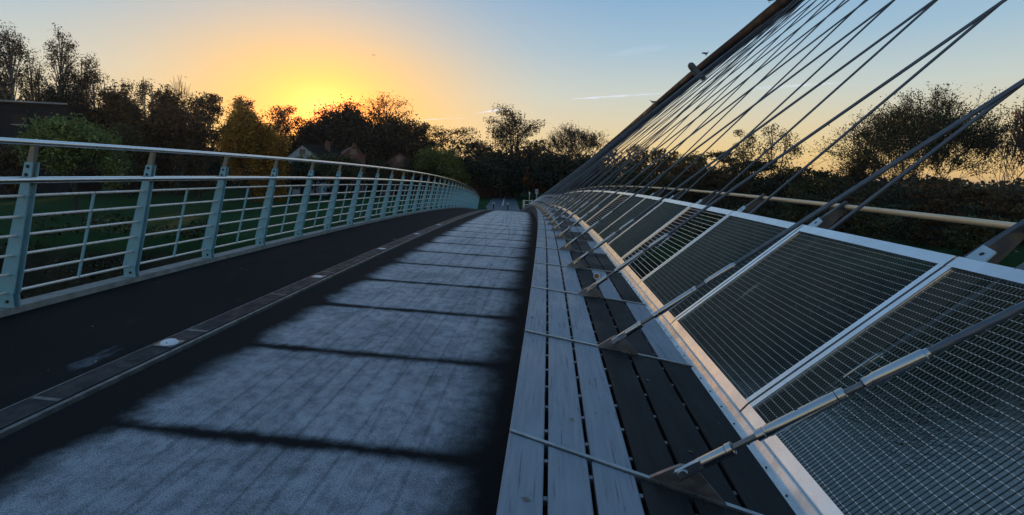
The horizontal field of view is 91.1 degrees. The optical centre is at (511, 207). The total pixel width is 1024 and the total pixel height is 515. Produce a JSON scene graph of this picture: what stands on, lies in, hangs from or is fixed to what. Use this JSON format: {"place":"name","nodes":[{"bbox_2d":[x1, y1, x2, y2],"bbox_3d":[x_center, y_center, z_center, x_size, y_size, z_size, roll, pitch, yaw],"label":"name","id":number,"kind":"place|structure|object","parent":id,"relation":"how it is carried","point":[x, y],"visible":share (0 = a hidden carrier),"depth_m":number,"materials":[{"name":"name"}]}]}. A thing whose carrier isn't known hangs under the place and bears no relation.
{"place":"outdoors","nodes":[
{"label":"outdoors","id":0,"kind":"place"},
{"bbox_2d":[0,208,483,409],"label":"pavement","id":1,"kind":"structure","parent":0,"point":[43,348],"depth_m":4.74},
{"bbox_2d":[0,210,537,514],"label":"road","id":2,"kind":"structure","parent":0,"point":[384,384],"depth_m":3.01,"materials":[{"name":"concrete"}]},
{"bbox_2d":[0,210,486,439],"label":"kerb","id":3,"kind":"structure","parent":2,"relation":"on","point":[19,415],"depth_m":3.65,"materials":[{"name":"metal"}]},
{"bbox_2d":[153,338,184,347],"bbox_3d":[-2.655,1.037,3.890,0.150,0.044,0.150,4,4,2],"label":"deck lamp","id":4,"kind":"object","parent":3,"relation":"on","point":[171,342],"visible":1,"depth_m":3.85,"materials":[{"name":"metal"}]},
{"bbox_2d":[486,196,520,211],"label":"path","id":5,"kind":"structure","parent":0,"point":[513,206],"depth_m":72.23,"materials":[{"name":"grey concrete"}]},
{"bbox_2d":[0,181,1023,336],"bbox_3d":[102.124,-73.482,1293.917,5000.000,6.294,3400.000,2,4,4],"label":"ground","id":6,"kind":"structure","parent":0,"point":[63,203],"depth_m":31.24,"materials":[{"name":"green plant"}]},
{"bbox_2d":[0,20,42,100],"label":"birch tree","id":7,"kind":"object","parent":6,"relation":"on","point":[15,48],"visible":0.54,"depth_m":80.92,"materials":[{"name":"green plant"}]},
{"bbox_2d":[0,144,45,199],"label":"dark tree","id":8,"kind":"object","parent":6,"relation":"on","point":[9,158],"visible":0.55,"depth_m":59.34,"materials":[{"name":"green plant"}]},
{"bbox_2d":[2,48,46,100],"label":"birch tree","id":9,"kind":"object","parent":6,"relation":"on","point":[31,70],"visible":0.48,"depth_m":82.72,"materials":[{"name":"green plant"}]},
{"bbox_2d":[0,100,101,194],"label":"flat roofed building","id":10,"kind":"structure","parent":6,"relation":"on","point":[13,113],"depth_m":70.02,"materials":[{"name":"tile"}]},
{"bbox_2d":[11,114,27,124],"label":"window","id":11,"kind":"structure","parent":10,"relation":"in","point":[17,119],"depth_m":69.18,"materials":[{"name":"glass"}]},
{"bbox_2d":[27,23,88,104],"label":"birch tree","id":12,"kind":"object","parent":6,"relation":"on","point":[55,51],"visible":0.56,"depth_m":78.43,"materials":[{"name":"green plant"}]},
{"bbox_2d":[22,72,95,125],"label":"dark bush","id":13,"kind":"object","parent":6,"relation":"on","point":[63,94],"visible":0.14,"depth_m":74.32,"materials":[{"name":"green plant"}]},
{"bbox_2d":[12,111,132,213],"bbox_3d":[-38.112,-3.728,43.689,7.080,8.809,7.855,2,4,4],"label":"green tree","id":14,"kind":"object","parent":6,"relation":"on","point":[59,159],"visible":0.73,"depth_m":42.23,"materials":[{"name":"green plant"}]},
{"bbox_2d":[62,54,109,110],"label":"birch tree","id":15,"kind":"object","parent":6,"relation":"on","point":[85,84],"visible":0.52,"depth_m":82.73,"materials":[{"name":"green plant"}]},
{"bbox_2d":[0,213,229,296],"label":"bank grass","id":16,"kind":"structure","parent":6,"relation":"on","point":[185,233],"depth_m":31.12,"materials":[{"name":"green plant"}]},
{"bbox_2d":[90,73,147,190],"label":"birch tree","id":17,"kind":"object","parent":6,"relation":"on","point":[122,84],"visible":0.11,"depth_m":85.08,"materials":[{"name":"green plant"}]},
{"bbox_2d":[84,82,158,193],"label":"tree","id":18,"kind":"object","parent":6,"relation":"on","point":[117,107],"visible":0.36,"depth_m":76.12,"materials":[{"name":"green plant"}]},
{"bbox_2d":[104,122,148,196],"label":"tree","id":19,"kind":"object","parent":6,"relation":"on","point":[135,140],"visible":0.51,"depth_m":69.17,"materials":[{"name":"green plant"}]},
{"bbox_2d":[135,78,157,152],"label":"poplar tree","id":20,"kind":"object","parent":6,"relation":"on","point":[144,87],"visible":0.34,"depth_m":87.11,"materials":[{"name":"green plant"}]},
{"bbox_2d":[126,84,206,194],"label":"dark tree","id":21,"kind":"object","parent":6,"relation":"on","point":[164,125],"visible":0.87,"depth_m":76.35,"materials":[{"name":"green plant"}]},
{"bbox_2d":[164,75,192,187],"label":"bare tree","id":22,"kind":"object","parent":6,"relation":"on","point":[186,93],"visible":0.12,"depth_m":95.23,"materials":[{"name":"brown plant"}]},
{"bbox_2d":[173,112,216,197],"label":"tree","id":23,"kind":"object","parent":6,"relation":"on","point":[199,135],"visible":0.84,"depth_m":71.31,"materials":[{"name":"green plant"}]},
{"bbox_2d":[175,91,245,190],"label":"dark tree","id":24,"kind":"object","parent":6,"relation":"on","point":[209,101],"visible":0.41,"depth_m":94.53,"materials":[{"name":"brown plant"}]},
{"bbox_2d":[0,207,470,317],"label":"bridge girder","id":25,"kind":"object","parent":6,"relation":"on","point":[30,303],"visible":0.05,"depth_m":5.88,"materials":[{"name":"metal"}]},
{"bbox_2d":[0,137,479,307],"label":"parapet railing","id":26,"kind":"object","parent":25,"relation":"on","point":[13,270],"visible":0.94,"depth_m":5.82,"materials":[{"name":"grey metal"}]},
{"bbox_2d":[496,204,819,514],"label":"timber bench","id":27,"kind":"object","parent":25,"relation":"on","point":[587,460],"visible":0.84,"depth_m":2.19,"materials":[{"name":"grey wood"}]},
{"bbox_2d":[605,0,793,190],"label":"stay cable","id":28,"kind":"object","parent":25,"relation":"attached to","point":[707,87],"visible":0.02,"depth_m":12.95,"materials":[{"name":"silver metal"}]},
{"bbox_2d":[613,0,803,190],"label":"stay cable","id":29,"kind":"object","parent":25,"relation":"attached to","point":[709,94],"visible":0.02,"depth_m":12.04,"materials":[{"name":"silver metal"}]},
{"bbox_2d":[618,0,828,205],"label":"stay cable","id":30,"kind":"object","parent":25,"relation":"attached to","point":[727,98],"visible":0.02,"depth_m":9.73,"materials":[{"name":"silver metal"}]},
{"bbox_2d":[642,0,844,194],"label":"stay cable","id":31,"kind":"object","parent":25,"relation":"attached to","point":[743,97],"depth_m":8.59,"materials":[{"name":"silver metal"}]},
{"bbox_2d":[657,0,864,196],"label":"stay cable","id":32,"kind":"object","parent":25,"relation":"attached to","point":[817,45],"depth_m":7.38,"materials":[{"name":"silver metal"}]},
{"bbox_2d":[544,185,1023,514],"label":"parapet","id":33,"kind":"structure","parent":25,"relation":"on","point":[946,279],"depth_m":2.23,"materials":[{"name":"metal"}]},
{"bbox_2d":[622,0,816,191],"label":"stay cable","id":34,"kind":"object","parent":33,"relation":"attached to","point":[720,94],"visible":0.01,"depth_m":10.80,"materials":[{"name":"silver metal"}]},
{"bbox_2d":[632,0,937,270],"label":"stay cable","id":35,"kind":"object","parent":25,"relation":"attached to","point":[816,106],"visible":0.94,"depth_m":5.16,"materials":[{"name":"silver metal"}]},
{"bbox_2d":[677,2,892,199],"bbox_3d":[5.295,-3.440,5.003,0.036,12.415,0.036,51,25,19],"label":"stay cable","id":36,"kind":"object","parent":25,"relation":"attached to","point":[803,83],"depth_m":6.17,"materials":[{"name":"silver metal"}]},
{"bbox_2d":[656,7,997,293],"bbox_3d":[5.094,-3.278,2.444,0.043,12.408,0.047,51,25,19],"label":"stay cable","id":37,"kind":"object","parent":25,"relation":"attached to","point":[963,34],"visible":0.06,"depth_m":3.93,"materials":[{"name":"silver metal"}]},
{"bbox_2d":[690,85,1022,335],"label":"stay cable","id":38,"kind":"object","parent":25,"relation":"attached to","point":[919,161],"visible":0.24,"depth_m":2.93,"materials":[{"name":"silver metal"}]},
{"bbox_2d":[798,263,1023,407],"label":"stay cable","id":39,"kind":"object","parent":25,"relation":"attached to","point":[1021,266],"visible":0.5,"depth_m":2.04,"materials":[{"name":"silver metal"}]},
{"bbox_2d":[228,95,260,188],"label":"dark tree","id":40,"kind":"object","parent":6,"relation":"on","point":[250,103],"visible":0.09,"depth_m":108.53,"materials":[{"name":"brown plant"}]},
{"bbox_2d":[212,96,296,201],"bbox_3d":[-33.873,-6.742,66.506,9.387,15.256,9.787,2,4,4],"label":"golden tree","id":41,"kind":"object","parent":6,"relation":"on","point":[245,132],"visible":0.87,"depth_m":64.28,"materials":[{"name":"yellow plant"}]},
{"bbox_2d":[260,105,303,152],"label":"dark tree","id":42,"kind":"object","parent":6,"relation":"on","point":[284,120],"visible":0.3,"depth_m":113.57,"materials":[{"name":"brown plant"}]},
{"bbox_2d":[255,158,316,197],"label":"dark bush","id":43,"kind":"object","parent":6,"relation":"on","point":[300,169],"visible":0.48,"depth_m":77.79,"materials":[{"name":"green plant"}]},
{"bbox_2d":[286,140,340,195],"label":"gabled house","id":44,"kind":"structure","parent":6,"relation":"on","point":[302,148],"depth_m":88.22,"materials":[{"name":"paint"}]},
{"bbox_2d":[284,99,345,151],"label":"dark tree","id":45,"kind":"object","parent":6,"relation":"on","point":[302,132],"visible":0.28,"depth_m":115.77,"materials":[{"name":"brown plant"}]},
{"bbox_2d":[304,94,371,170],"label":"dark tree","id":46,"kind":"object","parent":6,"relation":"on","point":[337,132],"visible":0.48,"depth_m":111.72,"materials":[{"name":"green plant"}]},
{"bbox_2d":[313,152,371,196],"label":"dark bush","id":47,"kind":"object","parent":6,"relation":"on","point":[325,170],"visible":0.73,"depth_m":79.25,"materials":[{"name":"green plant"}]},
{"bbox_2d":[340,142,366,193],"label":"gabled house","id":48,"kind":"structure","parent":6,"relation":"on","point":[354,151],"depth_m":96.10,"materials":[{"name":"brick"}]},
{"bbox_2d":[101,160,654,195],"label":"undergrowth","id":49,"kind":"object","parent":6,"relation":"on","point":[230,182],"visible":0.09,"depth_m":105.54,"materials":[{"name":"green plant"}]},
{"bbox_2d":[365,158,395,193],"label":"tree","id":50,"kind":"object","parent":6,"relation":"on","point":[380,163],"visible":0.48,"depth_m":96.87,"materials":[{"name":"green plant"}]},
{"bbox_2d":[344,90,417,158],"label":"spreading tree","id":51,"kind":"object","parent":6,"relation":"on","point":[382,104],"visible":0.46,"depth_m":109.04,"materials":[{"name":"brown plant"}]},
{"bbox_2d":[340,106,437,192],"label":"dark tree","id":52,"kind":"object","parent":6,"relation":"on","point":[394,141],"visible":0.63,"depth_m":104.58,"materials":[{"name":"green plant"}]},
{"bbox_2d":[382,149,414,194],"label":"gabled house","id":53,"kind":"structure","parent":6,"relation":"on","point":[396,158],"depth_m":97.72,"materials":[{"name":"brick"}]},
{"bbox_2d":[398,158,429,195],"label":"tree","id":54,"kind":"object","parent":6,"relation":"on","point":[409,165],"visible":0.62,"depth_m":92.88,"materials":[{"name":"green plant"}]},
{"bbox_2d":[409,120,437,187],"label":"dark tree","id":55,"kind":"object","parent":6,"relation":"on","point":[422,127],"visible":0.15,"depth_m":110.14,"materials":[{"name":"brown plant"}]},
{"bbox_2d":[412,144,474,197],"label":"tree","id":56,"kind":"object","parent":6,"relation":"on","point":[429,158],"visible":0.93,"depth_m":89.69,"materials":[{"name":"green plant"}]},
{"bbox_2d":[411,124,483,174],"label":"dark tree","id":57,"kind":"object","parent":6,"relation":"on","point":[443,140],"visible":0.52,"depth_m":108.63,"materials":[{"name":"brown plant"}]},
{"bbox_2d":[462,139,498,161],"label":"dark tree","id":58,"kind":"object","parent":6,"relation":"on","point":[483,151],"visible":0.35,"depth_m":122.97,"materials":[{"name":"green plant"}]},
{"bbox_2d":[456,157,504,196],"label":"gabled house","id":59,"kind":"structure","parent":6,"relation":"on","point":[484,192],"depth_m":96.02,"materials":[{"name":"brick"}]},
{"bbox_2d":[458,153,553,197],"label":"dark bush","id":60,"kind":"object","parent":6,"relation":"on","point":[477,168],"visible":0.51,"depth_m":91.98,"materials":[{"name":"green plant"}]},
{"bbox_2d":[483,103,554,196],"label":"alder tree","id":61,"kind":"object","parent":6,"relation":"on","point":[510,128],"visible":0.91,"depth_m":95.74,"materials":[{"name":"green plant"}]},
{"bbox_2d":[522,165,548,199],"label":"tree","id":62,"kind":"object","parent":6,"relation":"on","point":[528,181],"visible":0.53,"depth_m":87.16,"materials":[{"name":"green plant"}]},
{"bbox_2d":[101,139,1023,204],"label":"woodland","id":63,"kind":"object","parent":6,"relation":"on","point":[968,185],"visible":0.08,"depth_m":123.63,"materials":[{"name":"green plant"}]},
{"bbox_2d":[521,148,608,191],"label":"dark bush","id":64,"kind":"object","parent":6,"relation":"on","point":[552,168],"visible":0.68,"depth_m":84.00,"materials":[{"name":"green plant"}]},
{"bbox_2d":[539,120,611,159],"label":"bare tree","id":65,"kind":"object","parent":6,"relation":"on","point":[559,143],"visible":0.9,"depth_m":102.89,"materials":[{"name":"brown plant"}]},
{"bbox_2d":[623,144,648,189],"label":"tree","id":66,"kind":"object","parent":6,"relation":"on","point":[643,156],"visible":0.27,"depth_m":91.48,"materials":[{"name":"green plant"}]},
{"bbox_2d":[592,161,720,204],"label":"dark bush","id":67,"kind":"object","parent":6,"relation":"on","point":[641,177],"visible":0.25,"depth_m":73.22,"materials":[{"name":"green plant"}]},
{"bbox_2d":[646,147,686,198],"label":"dark tree","id":68,"kind":"object","parent":6,"relation":"on","point":[658,152],"visible":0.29,"depth_m":88.97,"materials":[{"name":"green plant"}]},
{"bbox_2d":[654,173,687,201],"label":"bank bush","id":69,"kind":"object","parent":6,"relation":"on","point":[673,184],"visible":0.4,"depth_m":61.95,"materials":[{"name":"green plant"}]},
{"bbox_2d":[545,0,801,198],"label":"bridge arch","id":70,"kind":"structure","parent":6,"relation":"on","point":[770,11],"depth_m":21.66,"materials":[{"name":"painted steel"}]},
{"bbox_2d":[535,24,761,205],"bbox_3d":[5.138,-3.442,20.467,11.304,0.042,0.045,-39,-18,21],"label":"stay cable","id":71,"kind":"object","parent":70,"relation":"attached to","point":[649,114],"visible":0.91,"depth_m":20.19,"materials":[{"name":"silver metal"}]},
{"bbox_2d":[537,8,782,205],"bbox_3d":[5.161,-3.462,19.142,11.438,0.042,0.045,-39,-18,21],"label":"stay cable","id":72,"kind":"object","parent":70,"relation":"hanging from","point":[659,107],"visible":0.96,"depth_m":18.90,"materials":[{"name":"silver metal"}]},
{"bbox_2d":[538,0,794,206],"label":"stay cable","id":73,"kind":"object","parent":70,"relation":"hanging from","point":[663,105],"visible":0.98,"depth_m":17.68,"materials":[{"name":"silver metal"}]},
{"bbox_2d":[539,0,796,207],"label":"stay cable","id":74,"kind":"object","parent":70,"relation":"attached to","point":[667,104],"visible":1,"depth_m":16.49,"materials":[{"name":"silver metal"}]},
{"bbox_2d":[540,0,799,208],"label":"stay cable","id":75,"kind":"object","parent":70,"relation":"attached to","point":[664,109],"visible":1,"depth_m":15.44,"materials":[{"name":"silver metal"}]},
{"bbox_2d":[542,0,804,210],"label":"stay cable","id":76,"kind":"object","parent":70,"relation":"attached to","point":[665,111],"visible":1,"depth_m":14.30,"materials":[{"name":"silver metal"}]},
{"bbox_2d":[543,0,809,212],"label":"stay cable","id":77,"kind":"object","parent":70,"relation":"attached to","point":[673,109],"visible":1,"depth_m":13.09,"materials":[{"name":"silver metal"}]},
{"bbox_2d":[546,2,812,215],"bbox_3d":[5.564,-3.670,11.107,12.962,0.042,0.045,-40,-18,21],"label":"stay cable","id":78,"kind":"object","parent":70,"relation":"attached to","point":[679,108],"visible":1,"depth_m":11.87,"materials":[{"name":"silver metal"}]},
{"bbox_2d":[548,0,824,218],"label":"stay cable","id":79,"kind":"object","parent":70,"relation":"attached to","point":[686,109],"visible":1,"depth_m":10.68,"materials":[{"name":"silver metal"}]},
{"bbox_2d":[551,0,835,222],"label":"stay cable","id":80,"kind":"object","parent":70,"relation":"attached to","point":[565,211],"visible":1,"depth_m":9.51,"materials":[{"name":"silver metal"}]},
{"bbox_2d":[554,0,848,228],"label":"stay cable","id":81,"kind":"object","parent":70,"relation":"attached to","point":[571,215],"visible":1,"depth_m":8.32,"materials":[{"name":"silver metal"}]},
{"bbox_2d":[558,0,867,236],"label":"stay cable","id":82,"kind":"object","parent":70,"relation":"attached to","point":[597,206],"visible":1,"depth_m":7.15,"materials":[{"name":"silver metal"}]},
{"bbox_2d":[564,0,894,247],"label":"stay cable","id":83,"kind":"object","parent":70,"relation":"attached to","point":[713,135],"visible":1,"depth_m":5.98,"materials":[{"name":"silver metal"}]},
{"bbox_2d":[573,0,935,264],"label":"stay cable","id":84,"kind":"object","parent":70,"relation":"attached to","point":[598,245],"visible":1,"depth_m":4.78,"materials":[{"name":"silver metal"}]},
{"bbox_2d":[586,0,1006,291],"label":"stay cable","id":85,"kind":"object","parent":70,"relation":"attached to","point":[665,236],"visible":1,"depth_m":3.60,"materials":[{"name":"silver metal"}]},
{"bbox_2d":[610,78,1023,344],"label":"stay cable","id":86,"kind":"object","parent":70,"relation":"attached to","point":[673,303],"visible":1,"depth_m":2.53,"materials":[{"name":"silver metal"}]},
{"bbox_2d":[673,300,1023,480],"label":"stay cable","id":87,"kind":"object","parent":70,"relation":"attached to","point":[823,403],"visible":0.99,"depth_m":1.46,"materials":[{"name":"silver metal"}]},
{"bbox_2d":[678,151,719,198],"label":"dark tree","id":88,"kind":"object","parent":6,"relation":"on","point":[690,157],"visible":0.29,"depth_m":85.14,"materials":[{"name":"green plant"}]},
{"bbox_2d":[644,161,758,211],"bbox_3d":[25.254,-2.833,66.768,16.189,6.875,11.766,0,4,-26],"label":"dark bush","id":89,"kind":"object","parent":6,"relation":"on","point":[681,166],"visible":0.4,"depth_m":64.94,"materials":[{"name":"green plant"}]},
{"bbox_2d":[706,174,763,217],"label":"bank bush","id":90,"kind":"object","parent":6,"relation":"on","point":[741,188],"visible":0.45,"depth_m":53.98,"materials":[{"name":"green plant"}]},
{"bbox_2d":[722,129,769,201],"bbox_3d":[29.803,-4.576,63.772,5.838,10.912,5.703,2,4,4],"label":"tall tree","id":91,"kind":"object","parent":6,"relation":"on","point":[742,152],"visible":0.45,"depth_m":63.84,"materials":[{"name":"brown plant"}]},
{"bbox_2d":[695,150,839,217],"bbox_3d":[29.036,-2.624,57.723,16.291,7.847,13.241,2,4,4],"label":"dark bush","id":92,"kind":"object","parent":6,"relation":"on","point":[771,186],"visible":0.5,"depth_m":57.00,"materials":[{"name":"green plant"}]},
{"bbox_2d":[742,123,806,209],"bbox_3d":[32.495,-4.779,62.222,6.594,11.673,6.253,2,4,4],"label":"tall tree","id":93,"kind":"object","parent":6,"relation":"on","point":[795,150],"visible":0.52,"depth_m":61.83,"materials":[{"name":"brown plant"}]},
{"bbox_2d":[781,187,824,224],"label":"bank bush","id":94,"kind":"object","parent":6,"relation":"on","point":[798,193],"visible":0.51,"depth_m":43.31,"materials":[{"name":"green plant"}]},
{"bbox_2d":[761,166,881,220],"bbox_3d":[31.967,-1.236,51.605,12.161,6.067,8.607,2,4,4],"label":"dark bush","id":95,"kind":"object","parent":6,"relation":"on","point":[810,186],"visible":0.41,"depth_m":50.65,"materials":[{"name":"green plant"}]},
{"bbox_2d":[659,201,1023,322],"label":"bank scrub","id":96,"kind":"object","parent":6,"relation":"on","point":[902,238],"visible":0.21,"depth_m":32.77,"materials":[{"name":"green plant"}]},
{"bbox_2d":[821,196,880,238],"bbox_3d":[24.428,0.824,36.183,4.121,3.508,3.413,4,4,35],"label":"bank bush","id":97,"kind":"object","parent":6,"relation":"on","point":[849,199],"visible":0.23,"depth_m":35.79,"materials":[{"name":"green plant"}]},
{"bbox_2d":[840,202,901,247],"bbox_3d":[23.716,1.171,33.098,3.512,3.074,3.006,2,4,4],"label":"bank bush","id":98,"kind":"object","parent":6,"relation":"on","point":[872,225],"visible":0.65,"depth_m":33.04,"materials":[{"name":"green plant"}]},
{"bbox_2d":[769,180,1014,235],"bbox_3d":[32.028,0.149,42.352,19.946,4.786,12.962,2,4,4],"label":"dark bush","id":99,"kind":"object","parent":6,"relation":"on","point":[874,190],"visible":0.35,"depth_m":42.10,"materials":[{"name":"green plant"}]},
{"bbox_2d":[804,81,1022,219],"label":"willow tree","id":100,"kind":"object","parent":6,"relation":"on","point":[906,133],"visible":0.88,"depth_m":43.58,"materials":[{"name":"green plant"}]},
{"bbox_2d":[904,199,984,247],"bbox_3d":[29.291,1.074,34.430,4.810,3.464,3.564,2,4,4],"label":"bank bush","id":101,"kind":"object","parent":6,"relation":"on","point":[933,209],"visible":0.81,"depth_m":34.04,"materials":[{"name":"green plant"}]},
{"bbox_2d":[894,181,1023,241],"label":"dark bush","id":102,"kind":"object","parent":6,"relation":"on","point":[1007,208],"visible":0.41,"depth_m":36.87,"materials":[{"name":"green plant"}]},
{"bbox_2d":[940,215,1017,254],"bbox_3d":[28.091,1.735,30.161,3.214,2.486,3.232,2,4,14],"label":"bank bush","id":103,"kind":"object","parent":6,"relation":"on","point":[976,233],"visible":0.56,"depth_m":29.98,"materials":[{"name":"green plant"}]},
{"bbox_2d":[967,106,1023,218],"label":"bare tree","id":104,"kind":"object","parent":6,"relation":"on","point":[1015,148],"visible":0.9,"depth_m":40.85,"materials":[{"name":"green plant"}]},
{"bbox_2d":[1004,97,1023,174],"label":"tree","id":105,"kind":"object","parent":6,"relation":"on","point":[1018,150],"visible":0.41,"depth_m":44.82,"materials":[{"name":"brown plant"}]},
{"bbox_2d":[0,0,1023,186],"label":"sky","id":106,"kind":"structure","parent":0,"point":[599,65],"materials":[{"name":"blue"}]},
{"bbox_2d":[689,323,1023,514],"bbox_3d":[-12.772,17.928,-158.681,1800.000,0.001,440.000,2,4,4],"label":"river","id":107,"kind":"structure","parent":0,"point":[986,484],"depth_m":16.36,"materials":[{"name":"black liquid"}]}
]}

